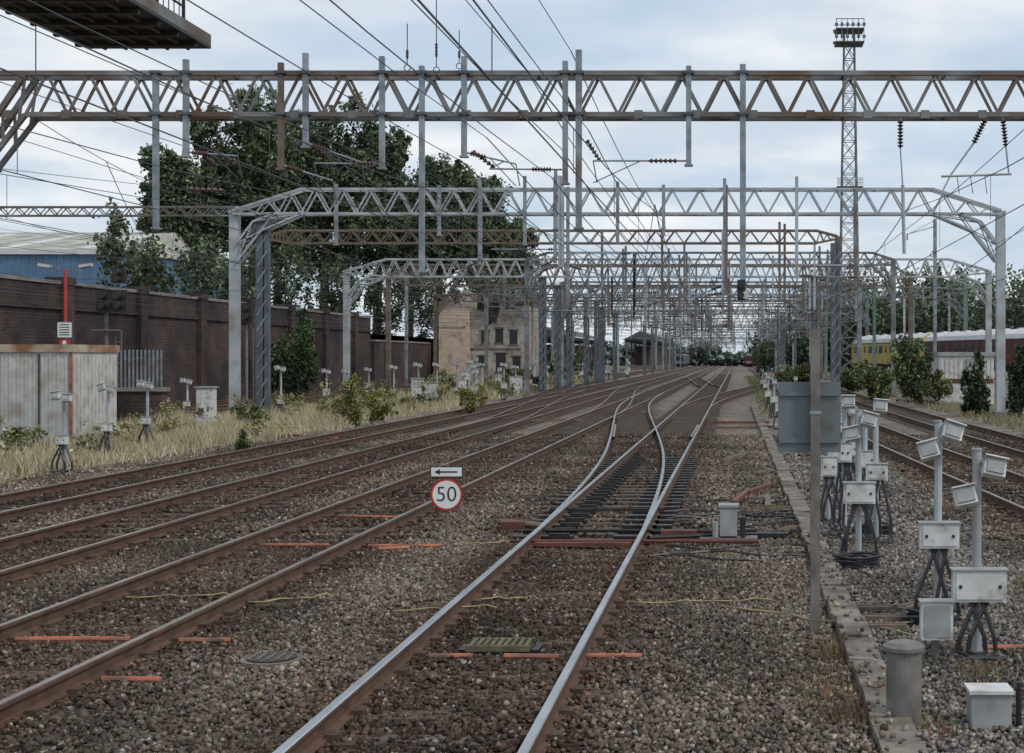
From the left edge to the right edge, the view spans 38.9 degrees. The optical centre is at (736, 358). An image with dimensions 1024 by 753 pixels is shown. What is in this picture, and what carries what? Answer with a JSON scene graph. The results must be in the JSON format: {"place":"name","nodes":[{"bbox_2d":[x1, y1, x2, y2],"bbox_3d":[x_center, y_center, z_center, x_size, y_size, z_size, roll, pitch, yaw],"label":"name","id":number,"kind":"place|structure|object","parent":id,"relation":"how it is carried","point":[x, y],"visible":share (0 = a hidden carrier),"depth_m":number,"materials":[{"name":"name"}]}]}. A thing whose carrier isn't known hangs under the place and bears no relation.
{"place":"outdoors","nodes":[
{"label":"outdoors","id":0,"kind":"place"},
{"bbox_2d":[57,321,72,343],"bbox_3d":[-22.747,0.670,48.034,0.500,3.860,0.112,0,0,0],"label":"warning notice","id":1,"kind":"object","parent":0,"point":[65,330],"visible":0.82,"depth_m":47.98,"materials":[{"name":"metal"}]},
{"bbox_2d":[371,333,548,348],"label":"raised terrain","id":2,"kind":"structure","parent":0,"point":[401,338],"depth_m":152.78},
{"bbox_2d":[0,232,246,297],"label":"blue warehouse","id":3,"kind":"structure","parent":2,"relation":"on","point":[12,259],"depth_m":100.00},
{"bbox_2d":[134,142,225,265],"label":"poplar tree","id":4,"kind":"object","parent":2,"relation":"on","point":[170,160],"visible":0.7,"depth_m":115.27,"materials":[{"name":"green plant"}]},
{"bbox_2d":[180,83,310,295],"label":"poplar tree","id":5,"kind":"object","parent":2,"relation":"on","point":[253,150],"visible":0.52,"depth_m":123.49,"materials":[{"name":"green plant"}]},
{"bbox_2d":[87,196,548,341],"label":"hedge trees","id":6,"kind":"object","parent":2,"relation":"on","point":[212,278],"visible":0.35,"depth_m":106.80,"materials":[{"name":"green plant"}]},
{"bbox_2d":[275,89,385,307],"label":"poplar tree","id":7,"kind":"object","parent":2,"relation":"on","point":[368,136],"visible":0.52,"depth_m":135.93,"materials":[{"name":"green plant"}]},
{"bbox_2d":[339,123,418,339],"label":"poplar tree","id":8,"kind":"object","parent":2,"relation":"on","point":[396,154],"visible":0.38,"depth_m":148.39,"materials":[{"name":"green plant"}]},
{"bbox_2d":[402,152,477,342],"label":"poplar tree","id":9,"kind":"object","parent":2,"relation":"on","point":[450,174],"visible":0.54,"depth_m":174.01,"materials":[{"name":"green plant"}]},
{"bbox_2d":[445,164,515,290],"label":"poplar tree","id":10,"kind":"object","parent":2,"relation":"on","point":[492,222],"visible":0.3,"depth_m":200.45,"materials":[{"name":"green plant"}]},
{"bbox_2d":[496,216,539,302],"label":"poplar tree","id":11,"kind":"object","parent":2,"relation":"on","point":[514,235],"visible":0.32,"depth_m":231.96,"materials":[{"name":"green plant"}]},
{"bbox_2d":[0,49,1023,300],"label":"overhead line gantry","id":12,"kind":"object","parent":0,"point":[382,75],"visible":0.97,"depth_m":35.64,"materials":[{"name":"metal"}]},
{"bbox_2d":[0,0,1023,350],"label":"overhead wires","id":13,"kind":"object","parent":12,"relation":"hanging from","point":[472,60],"visible":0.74,"depth_m":41.54,"materials":[{"name":"metal"}]},
{"bbox_2d":[0,0,1023,353],"label":"sky","id":14,"kind":"structure","parent":0,"point":[610,34],"materials":[{"name":"white"}]},
{"bbox_2d":[271,222,839,400],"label":"overhead line gantry","id":15,"kind":"object","parent":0,"point":[835,327],"visible":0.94,"depth_m":81.68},
{"bbox_2d":[225,170,1008,417],"bbox_3d":[-5.235,-2.783,62.328,34.304,10.866,0.853,0,0,0],"label":"overhead line gantry","id":16,"kind":"object","parent":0,"point":[262,226],"visible":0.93,"depth_m":62.10,"materials":[{"name":"metal"}]},
{"bbox_2d":[433,289,840,383],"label":"overhead line gantry","id":17,"kind":"object","parent":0,"point":[435,335],"visible":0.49,"depth_m":145.68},
{"bbox_2d":[384,257,912,390],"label":"overhead line gantry","id":18,"kind":"object","parent":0,"point":[556,328],"visible":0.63,"depth_m":113.68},
{"bbox_2d":[342,254,991,392],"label":"overhead line gantry","id":19,"kind":"object","parent":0,"point":[986,301],"visible":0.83,"depth_m":105.78,"materials":[{"name":"metal"}]},
{"bbox_2d":[511,302,823,378],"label":"overhead line gantry","id":20,"kind":"object","parent":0,"point":[783,349],"visible":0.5,"depth_m":175.80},
{"bbox_2d":[508,299,827,379],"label":"overhead line gantry","id":21,"kind":"object","parent":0,"point":[825,328],"visible":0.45,"depth_m":167.68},
{"bbox_2d":[477,280,868,382],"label":"overhead line gantry","id":22,"kind":"object","parent":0,"point":[865,315],"visible":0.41,"depth_m":151.71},
{"bbox_2d":[547,308,809,371],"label":"overhead line gantry","id":23,"kind":"object","parent":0,"point":[703,333],"visible":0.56,"depth_m":202.82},
{"bbox_2d":[551,304,818,371],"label":"overhead line gantry","id":24,"kind":"object","parent":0,"point":[552,340],"visible":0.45,"depth_m":184.80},
{"bbox_2d":[558,308,823,374],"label":"overhead line gantry","id":25,"kind":"object","parent":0,"point":[644,354],"visible":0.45,"depth_m":221.80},
{"bbox_2d":[573,315,815,373],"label":"overhead line gantry","id":26,"kind":"object","parent":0,"point":[652,356],"visible":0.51,"depth_m":242.80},
{"bbox_2d":[523,245,896,397],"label":"overhead line gantry","id":27,"kind":"object","parent":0,"point":[531,282],"visible":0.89,"depth_m":93.68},
{"bbox_2d":[560,278,861,387],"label":"overhead line gantry","id":28,"kind":"object","parent":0,"point":[569,356],"visible":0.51,"depth_m":121.80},
{"bbox_2d":[655,317,793,371],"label":"overhead line gantry","id":29,"kind":"object","parent":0,"point":[680,337],"visible":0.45,"depth_m":264.82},
{"bbox_2d":[484,284,967,385],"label":"overhead line gantry","id":30,"kind":"object","parent":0,"point":[586,356],"visible":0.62,"depth_m":135.68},
{"bbox_2d":[605,364,1023,419],"bbox_3d":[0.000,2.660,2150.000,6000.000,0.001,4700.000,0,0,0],"label":"ground","id":31,"kind":"structure","parent":0,"point":[990,407],"depth_m":104.43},
{"bbox_2d":[44,390,73,472],"bbox_3d":[-15.290,1.687,32.144,0.589,1.926,0.484,0,0,0],"label":"trackside equipment post","id":32,"kind":"object","parent":31,"relation":"on","point":[62,441],"visible":0.98,"depth_m":32.10,"materials":[{"name":"metal"}]},
{"bbox_2d":[96,383,116,454],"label":"trackside equipment post","id":33,"kind":"object","parent":31,"relation":"on","point":[107,427],"visible":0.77,"depth_m":37.87,"materials":[{"name":"metal"}]},
{"bbox_2d":[137,380,154,444],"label":"trackside equipment post","id":34,"kind":"object","parent":31,"relation":"on","point":[146,421],"visible":0.73,"depth_m":42.00,"materials":[{"name":"metal"}]},
{"bbox_2d":[0,274,371,404],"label":"brick retaining wall","id":35,"kind":"structure","parent":31,"relation":"on","point":[194,347],"depth_m":80.59,"materials":[{"name":"brick"}]},
{"bbox_2d":[0,366,719,749],"bbox_3d":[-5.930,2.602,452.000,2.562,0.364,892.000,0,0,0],"label":"railway track","id":36,"kind":"structure","parent":31,"relation":"on","point":[32,700],"depth_m":16.19,"materials":[{"name":"metal"}]},
{"bbox_2d":[15,636,92,641],"bbox_3d":[-6.200,2.553,12.888,0.675,0.057,0.052,0,0,-5],"label":"orange conduit pipe","id":37,"kind":"object","parent":36,"relation":"on","point":[61,638],"visible":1,"depth_m":12.87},
{"bbox_2d":[117,367,678,423],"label":"railway track","id":38,"kind":"structure","parent":31,"relation":"on","point":[219,408],"depth_m":81.56,"materials":[{"name":"metal"}]},
{"bbox_2d":[167,369,638,409],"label":"railway track","id":39,"kind":"structure","parent":31,"relation":"on","point":[219,403],"depth_m":92.82,"materials":[{"name":"metal"}]},
{"bbox_2d":[371,340,438,386],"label":"brick retaining wall","id":40,"kind":"structure","parent":31,"relation":"on","point":[420,353],"depth_m":134.17,"materials":[{"name":"brick"}]},
{"bbox_2d":[439,290,538,381],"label":"derelict rendered building","id":41,"kind":"structure","parent":31,"relation":"on","point":[506,345],"depth_m":147.00,"materials":[{"name":"paint"}]},
{"bbox_2d":[0,362,1023,752],"bbox_3d":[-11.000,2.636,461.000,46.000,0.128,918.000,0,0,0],"label":"ballast bed","id":42,"kind":"object","parent":31,"relation":"on","point":[736,410],"visible":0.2,"depth_m":51.29,"materials":[{"name":"gravel"}]},
{"bbox_2d":[3,424,48,449],"bbox_3d":[-19.593,2.199,39.031,1.209,0.772,0.927,0,0,0],"label":"shrub","id":43,"kind":"object","parent":42,"relation":"on","point":[35,431],"visible":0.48,"depth_m":38.99,"materials":[{"name":"green plant"}]},
{"bbox_2d":[0,344,119,442],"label":"corrugated metal shed","id":44,"kind":"structure","parent":42,"relation":"on","point":[32,376],"depth_m":40.70,"materials":[{"name":"white paint"}]},
{"bbox_2d":[0,0,210,49],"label":"signal gantry walkway","id":45,"kind":"structure","parent":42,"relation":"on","point":[144,24],"depth_m":25.19,"materials":[{"name":"black paint"}]},
{"bbox_2d":[92,268,127,384],"bbox_3d":[-26.423,-0.593,59.850,1.488,6.417,0.900,0,0,0],"label":"colour light signal","id":46,"kind":"object","parent":42,"relation":"on","point":[105,305],"visible":0.69,"depth_m":59.72,"materials":[{"name":"metal"}]},
{"bbox_2d":[0,206,238,216],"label":"overhead line gantry","id":47,"kind":"object","parent":42,"relation":"on","point":[99,208],"visible":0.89,"depth_m":69.79,"materials":[{"name":"metal"}]},
{"bbox_2d":[117,387,169,420],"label":"brick wall","id":48,"kind":"structure","parent":42,"relation":"on","point":[131,400],"depth_m":58.00,"materials":[{"name":"brick"}]},
{"bbox_2d":[116,350,162,387],"bbox_3d":[-27.492,0.425,58.218,7.815,1.550,0.165,0,0,0],"label":"palisade fence","id":49,"kind":"object","parent":48,"relation":"on","point":[140,358],"visible":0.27,"depth_m":58.20,"materials":[{"name":"metal"}]},
{"bbox_2d":[194,386,218,428],"bbox_3d":[-18.815,1.802,50.323,0.670,1.615,0.620,0,0,0],"label":"equipment cabinet","id":50,"kind":"object","parent":42,"relation":"on","point":[206,398],"visible":0.6,"depth_m":50.05,"materials":[{"name":"metal"}]},
{"bbox_2d":[0,394,463,491],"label":"dry grass","id":51,"kind":"structure","parent":42,"relation":"on","point":[226,430],"depth_m":42.63,"materials":[{"name":"plant"}]},
{"bbox_2d":[241,303,255,405],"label":"colour light signal","id":52,"kind":"object","parent":42,"relation":"on","point":[247,317],"visible":0.65,"depth_m":74.93,"materials":[{"name":"metal"}]},
{"bbox_2d":[229,402,272,423],"bbox_3d":[-17.880,2.070,51.999,1.535,1.015,1.157,0,0,0],"label":"shrub","id":53,"kind":"object","parent":42,"relation":"on","point":[256,414],"visible":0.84,"depth_m":51.82,"materials":[{"name":"green plant"}]},
{"bbox_2d":[239,651,302,669],"bbox_3d":[-3.964,2.592,12.093,0.517,0.116,0.517,0,0,0],"label":"manhole cover","id":54,"kind":"object","parent":42,"relation":"on","point":[272,659],"visible":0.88,"depth_m":12.01,"materials":[{"name":"metal"}]},
{"bbox_2d":[0,370,576,465],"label":"weed patch","id":55,"kind":"object","parent":42,"relation":"on","point":[200,411],"visible":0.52,"depth_m":60.23,"materials":[{"name":"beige plant"}]},
{"bbox_2d":[272,306,319,401],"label":"dark bush","id":56,"kind":"object","parent":42,"relation":"on","point":[292,362],"visible":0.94,"depth_m":81.77,"materials":[{"name":"green plant"}]},
{"bbox_2d":[336,373,365,427],"bbox_3d":[-14.123,1.521,51.952,1.061,2.106,0.968,0,0,0],"label":"buddleia shrub","id":57,"kind":"object","parent":42,"relation":"on","point":[349,389],"visible":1,"depth_m":51.89,"materials":[{"name":"green plant"}]},
{"bbox_2d":[0,365,704,530],"bbox_3d":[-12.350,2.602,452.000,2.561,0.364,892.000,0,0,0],"label":"railway track","id":58,"kind":"structure","parent":42,"relation":"on","point":[424,423],"depth_m":35.27,"materials":[{"name":"metal"}]},
{"bbox_2d":[0,365,712,595],"bbox_3d":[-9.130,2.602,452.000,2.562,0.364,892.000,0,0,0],"label":"railway track","id":59,"kind":"structure","parent":42,"relation":"on","point":[66,559],"depth_m":25.68,"materials":[{"name":"metal"}]},
{"bbox_2d":[359,386,398,424],"bbox_3d":[-13.855,1.842,55.065,1.495,1.539,1.122,0,0,0],"label":"buddleia shrub","id":60,"kind":"object","parent":42,"relation":"on","point":[378,411],"visible":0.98,"depth_m":54.92,"materials":[{"name":"green plant"}]},
{"bbox_2d":[382,274,409,385],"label":"catenary mast","id":61,"kind":"object","parent":42,"relation":"on","point":[406,337],"visible":0.79,"depth_m":129.87,"materials":[{"name":"metal"}]},
{"bbox_2d":[430,464,462,541],"bbox_3d":[-4.068,2.056,19.940,0.464,1.127,0.120,0,0,0],"label":"speed limit sign","id":62,"kind":"object","parent":42,"relation":"on","point":[446,494],"visible":0.99,"depth_m":19.89,"materials":[{"name":"metal"}]},
{"bbox_2d":[302,375,612,406],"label":"dry grass","id":63,"kind":"structure","parent":42,"relation":"on","point":[489,394],"depth_m":92.58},
{"bbox_2d":[457,384,487,412],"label":"yellow shrub","id":64,"kind":"object","parent":42,"relation":"on","point":[471,406],"visible":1,"depth_m":66.69,"materials":[{"name":"green plant"}]},
{"bbox_2d":[242,366,732,752],"bbox_3d":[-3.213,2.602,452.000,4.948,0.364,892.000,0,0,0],"label":"railway track","id":65,"kind":"structure","parent":42,"relation":"on","point":[316,732],"depth_m":15.53,"materials":[{"name":"metal"}]},
{"bbox_2d":[458,637,542,654],"bbox_3d":[-2.066,2.526,12.439,0.700,0.088,0.370,0,0,0],"label":"track magnet","id":66,"kind":"object","parent":65,"relation":"on","point":[491,645],"visible":0.96,"depth_m":12.31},
{"bbox_2d":[504,653,559,659],"bbox_3d":[-1.753,2.553,12.139,0.474,0.057,0.052,0,0,1],"label":"orange conduit pipe","id":67,"kind":"object","parent":65,"relation":"on","point":[528,656],"visible":1,"depth_m":12.12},
{"bbox_2d":[0,533,1023,752],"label":"ballast gravel","id":68,"kind":"structure","parent":42,"relation":"on","point":[369,589],"depth_m":12.45,"materials":[{"name":"gravel"}]},
{"bbox_2d":[661,503,787,538],"bbox_3d":[-0.160,2.291,19.947,1.800,0.528,0.720,0,0,0],"label":"point machine","id":69,"kind":"object","parent":68,"relation":"on","point":[728,520],"visible":0.89,"depth_m":19.62,"materials":[{"name":"metal"}]},
{"bbox_2d":[832,551,884,568],"bbox_3d":[1.500,2.500,17.528,0.666,0.181,0.446,0,0,0],"label":"cable coil","id":70,"kind":"object","parent":68,"relation":"on","point":[861,560],"visible":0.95,"depth_m":17.36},
{"bbox_2d":[918,598,954,660],"bbox_3d":[1.711,2.333,12.154,0.300,0.533,0.190,0,0,0],"label":"junction box","id":71,"kind":"object","parent":68,"relation":"on","point":[936,619],"visible":0.98,"depth_m":12.06,"materials":[{"name":"metal"}]},
{"bbox_2d":[0,433,1023,542],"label":"ballast gravel","id":72,"kind":"structure","parent":42,"relation":"on","point":[721,446],"depth_m":28.15,"materials":[{"name":"gravel"}]},
{"bbox_2d":[538,392,698,536],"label":"railway crossover track","id":73,"kind":"structure","parent":42,"relation":"on","point":[613,431],"depth_m":38.58,"materials":[{"name":"metal"}]},
{"bbox_2d":[497,508,757,546],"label":"switch stretcher rods","id":74,"kind":"object","parent":42,"relation":"on","point":[509,524],"visible":0.91,"depth_m":19.40,"materials":[{"name":"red metal"}]},
{"bbox_2d":[623,331,674,369],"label":"station canopy","id":75,"kind":"object","parent":42,"relation":"on","point":[638,357],"visible":0.57,"depth_m":333.00,"materials":[{"name":"metal"}]},
{"bbox_2d":[648,499,808,560],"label":"ground cables","id":76,"kind":"object","parent":42,"relation":"on","point":[778,515],"visible":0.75,"depth_m":21.76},
{"bbox_2d":[744,375,777,419],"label":"verge grass","id":77,"kind":"structure","parent":42,"relation":"on","point":[754,381],"depth_m":100.71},
{"bbox_2d":[778,329,840,639],"bbox_3d":[0.685,1.174,13.260,0.589,2.893,0.200,0,0,0],"label":"trackside sign board","id":78,"kind":"object","parent":42,"relation":"on","point":[809,416],"visible":0.83,"depth_m":13.31,"materials":[{"name":"metal"}]},
{"bbox_2d":[820,452,847,523],"bbox_3d":[1.486,1.844,22.263,0.488,1.613,0.479,0,0,0],"label":"trackside equipment post","id":79,"kind":"object","parent":42,"relation":"on","point":[828,467],"visible":0.66,"depth_m":22.20,"materials":[{"name":"metal"}]},
{"bbox_2d":[750,405,928,752],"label":"concrete cable trough","id":80,"kind":"object","parent":42,"relation":"on","point":[913,743],"visible":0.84,"depth_m":13.00,"materials":[{"name":"concrete"}]},
{"bbox_2d":[829,395,855,533],"bbox_3d":[1.586,1.594,21.047,0.451,2.112,0.479,0,0,0],"label":"trackside equipment post","id":81,"kind":"object","parent":42,"relation":"on","point":[845,453],"visible":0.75,"depth_m":21.00,"materials":[{"name":"metal"}]},
{"bbox_2d":[833,18,865,386],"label":"floodlight tower","id":82,"kind":"structure","parent":42,"relation":"on","point":[844,44],"depth_m":129.37,"materials":[{"name":"metal"}]},
{"bbox_2d":[840,365,867,392],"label":"shrub","id":83,"kind":"object","parent":42,"relation":"on","point":[847,377],"visible":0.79,"depth_m":103.63,"materials":[{"name":"green plant"}]},
{"bbox_2d":[840,409,879,556],"bbox_3d":[1.569,1.652,18.081,0.503,1.996,0.479,0,0,0],"label":"trackside equipment post","id":84,"kind":"object","parent":42,"relation":"on","point":[858,493],"visible":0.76,"depth_m":18.04,"materials":[{"name":"metal"}]},
{"bbox_2d":[854,427,880,504],"bbox_3d":[2.264,1.803,25.165,0.591,1.694,0.484,0,0,0],"label":"trackside equipment post","id":85,"kind":"object","parent":42,"relation":"on","point":[867,456],"visible":0.18,"depth_m":25.12,"materials":[{"name":"metal"}]},
{"bbox_2d":[854,358,895,402],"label":"buddleia shrub","id":86,"kind":"object","parent":42,"relation":"on","point":[876,380],"visible":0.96,"depth_m":81.81,"materials":[{"name":"green plant"}]},
{"bbox_2d":[863,398,892,543],"bbox_3d":[1.977,1.604,19.956,0.435,2.093,0.479,0,0,0],"label":"trackside equipment post","id":87,"kind":"object","parent":42,"relation":"on","point":[876,471],"visible":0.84,"depth_m":19.91,"materials":[{"name":"metal"}]},
{"bbox_2d":[769,369,1023,464],"bbox_3d":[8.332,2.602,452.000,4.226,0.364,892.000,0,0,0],"label":"railway track","id":88,"kind":"structure","parent":42,"relation":"on","point":[916,419],"depth_m":55.66,"materials":[{"name":"metal"}]},
{"bbox_2d":[781,501,1023,748],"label":"weed tufts","id":89,"kind":"object","parent":42,"relation":"on","point":[843,706],"visible":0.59,"depth_m":10.96,"materials":[{"name":"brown plant"}]},
{"bbox_2d":[883,639,924,728],"bbox_3d":[1.180,2.310,10.000,0.300,0.620,0.300,0,0,0],"label":"steel pipe bollard","id":90,"kind":"object","parent":42,"relation":"on","point":[903,677],"visible":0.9,"depth_m":9.89,"materials":[{"name":"metal"}]},
{"bbox_2d":[889,331,934,403],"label":"buddleia shrub","id":91,"kind":"object","parent":42,"relation":"on","point":[908,374],"visible":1,"depth_m":75.24,"materials":[{"name":"green plant"}]},
{"bbox_2d":[924,368,952,402],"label":"yellow shrub","id":92,"kind":"object","parent":42,"relation":"on","point":[938,387],"visible":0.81,"depth_m":77.58,"materials":[{"name":"green plant"}]},
{"bbox_2d":[913,418,966,626],"bbox_3d":[1.978,1.616,13.841,0.535,2.068,0.479,0,0,0],"label":"trackside equipment post","id":93,"kind":"object","parent":42,"relation":"on","point":[938,537],"visible":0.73,"depth_m":13.79,"materials":[{"name":"metal"}]},
{"bbox_2d":[893,396,1023,433],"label":"verge grass","id":94,"kind":"structure","parent":42,"relation":"on","point":[954,406],"depth_m":63.17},
{"bbox_2d":[932,352,994,403],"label":"white hut","id":95,"kind":"object","parent":42,"relation":"on","point":[952,365],"visible":0.61,"depth_m":80.00,"materials":[{"name":"paint"}]},
{"bbox_2d":[949,448,1016,661],"bbox_3d":[2.122,1.718,12.284,0.533,1.863,0.479,0,0,0],"label":"trackside equipment post","id":96,"kind":"object","parent":42,"relation":"on","point":[976,586],"visible":0.93,"depth_m":12.24,"materials":[{"name":"metal"}]},
{"bbox_2d":[964,681,1020,730],"bbox_3d":[1.812,2.435,10.000,0.375,0.330,0.260,0,0,0],"label":"ground junction box","id":97,"kind":"object","parent":42,"relation":"on","point":[988,705],"visible":0.81,"depth_m":9.89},
{"bbox_2d":[447,390,586,431],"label":"railway crossover track","id":98,"kind":"structure","parent":31,"relation":"on","point":[518,409],"depth_m":72.97,"materials":[{"name":"metal"}]},
{"bbox_2d":[547,327,607,372],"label":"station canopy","id":99,"kind":"object","parent":31,"relation":"on","point":[579,341],"visible":0.09,"depth_m":283.58,"materials":[{"name":"metal"}]},
{"bbox_2d":[548,339,756,365],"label":"distant tree line","id":100,"kind":"object","parent":31,"relation":"on","point":[705,356],"visible":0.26,"depth_m":477.48,"materials":[{"name":"green plant"}]},
{"bbox_2d":[680,382,777,409],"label":"railway crossover track","id":101,"kind":"structure","parent":31,"relation":"on","point":[736,393],"depth_m":96.06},
{"bbox_2d":[755,340,774,375],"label":"shrub","id":102,"kind":"object","parent":31,"relation":"on","point":[766,356],"visible":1,"depth_m":203.05,"materials":[{"name":"green plant"}]},
{"bbox_2d":[784,362,821,381],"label":"shrub","id":103,"kind":"object","parent":31,"relation":"on","point":[804,368],"visible":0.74,"depth_m":133.22,"materials":[{"name":"green plant"}]},
{"bbox_2d":[744,251,1023,371],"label":"distant tree line","id":104,"kind":"object","parent":31,"relation":"on","point":[976,320],"visible":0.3,"depth_m":267.44,"materials":[{"name":"green plant"}]},
{"bbox_2d":[746,366,1023,530],"bbox_3d":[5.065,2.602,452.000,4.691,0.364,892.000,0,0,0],"label":"railway track","id":105,"kind":"structure","parent":31,"relation":"on","point":[1015,509],"depth_m":32.41,"materials":[{"name":"metal"}]},
{"bbox_2d":[906,219,936,351],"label":"catenary mast","id":106,"kind":"object","parent":31,"relation":"on","point":[934,221],"visible":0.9,"depth_m":111.87,"materials":[{"name":"metal"}]},
{"bbox_2d":[958,349,990,415],"bbox_3d":[10.820,1.126,64.133,1.516,3.089,1.157,0,0,0],"label":"dark bush","id":107,"kind":"object","parent":31,"relation":"on","point":[975,399],"visible":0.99,"depth_m":64.00,"materials":[{"name":"green plant"}]},
{"bbox_2d":[1006,343,1023,416],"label":"dark bush","id":108,"kind":"object","parent":31,"relation":"on","point":[1015,394],"visible":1,"depth_m":62.13,"materials":[{"name":"green plant"}]},
{"bbox_2d":[828,371,1014,403],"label":"embankment","id":109,"kind":"structure","parent":0,"point":[1007,381],"depth_m":97.75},
{"bbox_2d":[852,332,932,373],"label":"cream railway coach","id":110,"kind":"object","parent":109,"relation":"on","point":[883,349],"visible":0.38,"depth_m":134.99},
{"bbox_2d":[924,328,1023,377],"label":"maroon railway coach","id":111,"kind":"object","parent":109,"relation":"on","point":[963,341],"visible":0.29,"depth_m":113.84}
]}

